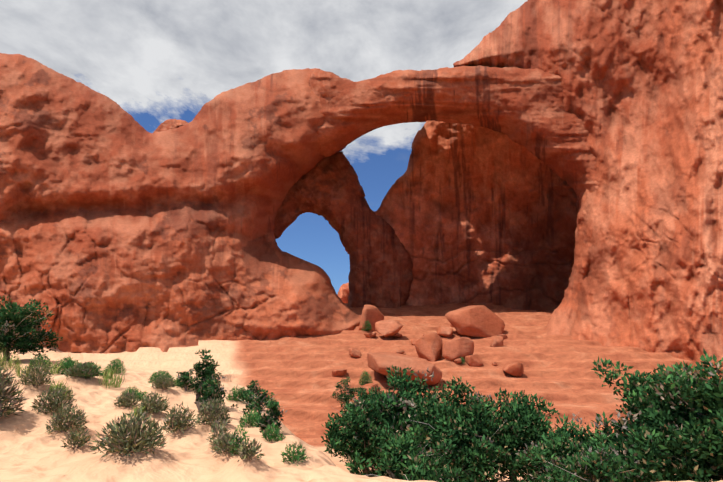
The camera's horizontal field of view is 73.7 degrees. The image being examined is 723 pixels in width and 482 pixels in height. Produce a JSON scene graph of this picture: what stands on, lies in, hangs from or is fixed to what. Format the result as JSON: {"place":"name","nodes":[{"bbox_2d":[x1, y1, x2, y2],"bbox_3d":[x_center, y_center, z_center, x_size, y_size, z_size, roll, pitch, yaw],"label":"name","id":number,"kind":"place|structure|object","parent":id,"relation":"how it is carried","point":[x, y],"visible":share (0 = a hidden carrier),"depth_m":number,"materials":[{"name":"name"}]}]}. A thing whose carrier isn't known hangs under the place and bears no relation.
{"place":"outdoors","nodes":[
{"label":"outdoors","id":0,"kind":"place"},
{"bbox_2d":[153,119,187,132],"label":"distant rock","id":1,"kind":"object","parent":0,"point":[168,124],"visible":0.15,"depth_m":150.23,"materials":[{"name":"stone"}]},
{"bbox_2d":[0,0,526,293],"label":"sky","id":2,"kind":"structure","parent":0,"point":[160,61],"materials":[{"name":"white"}]},
{"bbox_2d":[337,283,348,302],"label":"pink rock","id":3,"kind":"object","parent":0,"point":[343,294],"visible":0.4,"depth_m":231.36,"materials":[{"name":"stone"}]},
{"bbox_2d":[0,303,722,481],"bbox_3d":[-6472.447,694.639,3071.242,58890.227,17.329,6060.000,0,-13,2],"label":"terrain","id":4,"kind":"structure","parent":0,"point":[294,374],"depth_m":40.17,"materials":[{"name":"beige sand"}]},
{"bbox_2d":[0,53,379,353],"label":"rock formation","id":5,"kind":"object","parent":4,"relation":"on","point":[121,230],"visible":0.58,"depth_m":71.22,"materials":[{"name":"stone"}]},
{"bbox_2d":[332,369,346,376],"bbox_3d":[-2.155,12.806,46.394,1.382,0.918,1.608,9,-15,-34],"label":"rock","id":6,"kind":"object","parent":4,"relation":"on","point":[338,372],"visible":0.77,"depth_m":45.99,"materials":[{"name":"stone"}]},
{"bbox_2d":[273,151,412,307],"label":"arch rock","id":7,"kind":"object","parent":4,"relation":"on","point":[330,190],"visible":0.62,"depth_m":101.37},
{"bbox_2d":[349,348,360,357],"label":"rock","id":8,"kind":"object","parent":4,"relation":"on","point":[354,352],"visible":0.98,"depth_m":54.15,"materials":[{"name":"stone"}]},
{"bbox_2d":[0,295,722,481],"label":"shrubs","id":9,"kind":"object","parent":4,"relation":"on","point":[406,431],"visible":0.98,"depth_m":10.79,"materials":[{"name":"green plant"}]},
{"bbox_2d":[364,333,372,337],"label":"rock","id":10,"kind":"object","parent":4,"relation":"on","point":[368,335],"visible":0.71,"depth_m":66.78,"materials":[{"name":"stone"}]},
{"bbox_2d":[359,383,380,395],"bbox_3d":[0.673,12.277,39.678,1.489,1.141,1.972,-11,-17,41],"label":"rock","id":11,"kind":"object","parent":4,"relation":"on","point":[369,385],"visible":0.46,"depth_m":39.23,"materials":[{"name":"stone"}]},
{"bbox_2d":[359,305,383,330],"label":"boulder","id":12,"kind":"object","parent":4,"relation":"on","point":[372,314],"visible":0.67,"depth_m":72.42,"materials":[{"name":"stone"}]},
{"bbox_2d":[375,320,402,337],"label":"boulder","id":13,"kind":"object","parent":4,"relation":"on","point":[388,328],"visible":0.96,"depth_m":66.58,"materials":[{"name":"stone"}]},
{"bbox_2d":[395,350,404,353],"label":"rock","id":14,"kind":"object","parent":4,"relation":"on","point":[400,351],"visible":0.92,"depth_m":54.89,"materials":[{"name":"stone"}]},
{"bbox_2d":[367,352,441,385],"bbox_3d":[4.015,11.939,45.296,6.997,3.006,8.252,0,-13,2],"label":"boulder","id":15,"kind":"object","parent":4,"relation":"on","point":[379,362],"visible":0.75,"depth_m":42.41,"materials":[{"name":"stone"}]},
{"bbox_2d":[411,338,419,345],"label":"rock","id":16,"kind":"object","parent":4,"relation":"on","point":[413,340],"visible":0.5,"depth_m":62.93,"materials":[{"name":"stone"}]},
{"bbox_2d":[415,332,442,361],"bbox_3d":[7.418,11.949,53.361,2.824,3.724,2.702,-9,-15,34],"label":"boulder","id":17,"kind":"object","parent":4,"relation":"on","point":[428,346],"visible":0.77,"depth_m":52.58,"materials":[{"name":"stone"}]},
{"bbox_2d":[437,326,452,336],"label":"boulder","id":18,"kind":"object","parent":4,"relation":"on","point":[444,331],"visible":0.92,"depth_m":68.03,"materials":[{"name":"stone"}]},
{"bbox_2d":[442,337,473,360],"bbox_3d":[10.486,11.925,52.603,4.230,2.821,2.432,8,-15,-32],"label":"boulder","id":19,"kind":"object","parent":4,"relation":"on","point":[454,349],"visible":0.83,"depth_m":51.63,"materials":[{"name":"stone"}]},
{"bbox_2d":[454,358,461,363],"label":"rock","id":20,"kind":"object","parent":4,"relation":"on","point":[458,361],"visible":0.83,"depth_m":50.75,"materials":[{"name":"stone"}]},
{"bbox_2d":[465,354,482,366],"bbox_3d":[11.938,12.735,51.320,1.632,1.377,1.308,5,-14,-21],"label":"boulder","id":21,"kind":"object","parent":4,"relation":"on","point":[474,360],"visible":0.98,"depth_m":50.81,"materials":[{"name":"stone"}]},
{"bbox_2d":[445,305,504,336],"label":"boulder","id":22,"kind":"object","parent":4,"relation":"on","point":[477,321],"visible":0.92,"depth_m":67.59,"materials":[{"name":"stone"}]},
{"bbox_2d":[490,336,502,346],"bbox_3d":[17.046,12.683,60.212,2.340,1.694,1.334,12,-17,-41],"label":"boulder","id":23,"kind":"object","parent":4,"relation":"on","point":[497,341],"visible":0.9,"depth_m":59.63,"materials":[{"name":"stone"}]},
{"bbox_2d":[503,361,523,376],"bbox_3d":[14.851,12.672,47.517,2.060,1.597,2.627,-7,-15,30],"label":"boulder","id":24,"kind":"object","parent":4,"relation":"on","point":[515,369],"visible":0.92,"depth_m":46.60,"materials":[{"name":"stone"}]},
{"bbox_2d":[453,0,722,377],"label":"cliff rock","id":25,"kind":"object","parent":4,"relation":"on","point":[642,83],"visible":0.6,"depth_m":69.88,"materials":[{"name":"stone"}]},
{"bbox_2d":[308,65,598,240],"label":"arch rock","id":26,"kind":"object","parent":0,"point":[523,107],"visible":0.73,"depth_m":84.67,"materials":[{"name":"stone"}]},
{"bbox_2d":[374,120,577,311],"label":"rock wall","id":27,"kind":"structure","parent":0,"point":[470,214],"depth_m":107.33,"materials":[{"name":"brown stone"}]}
]}

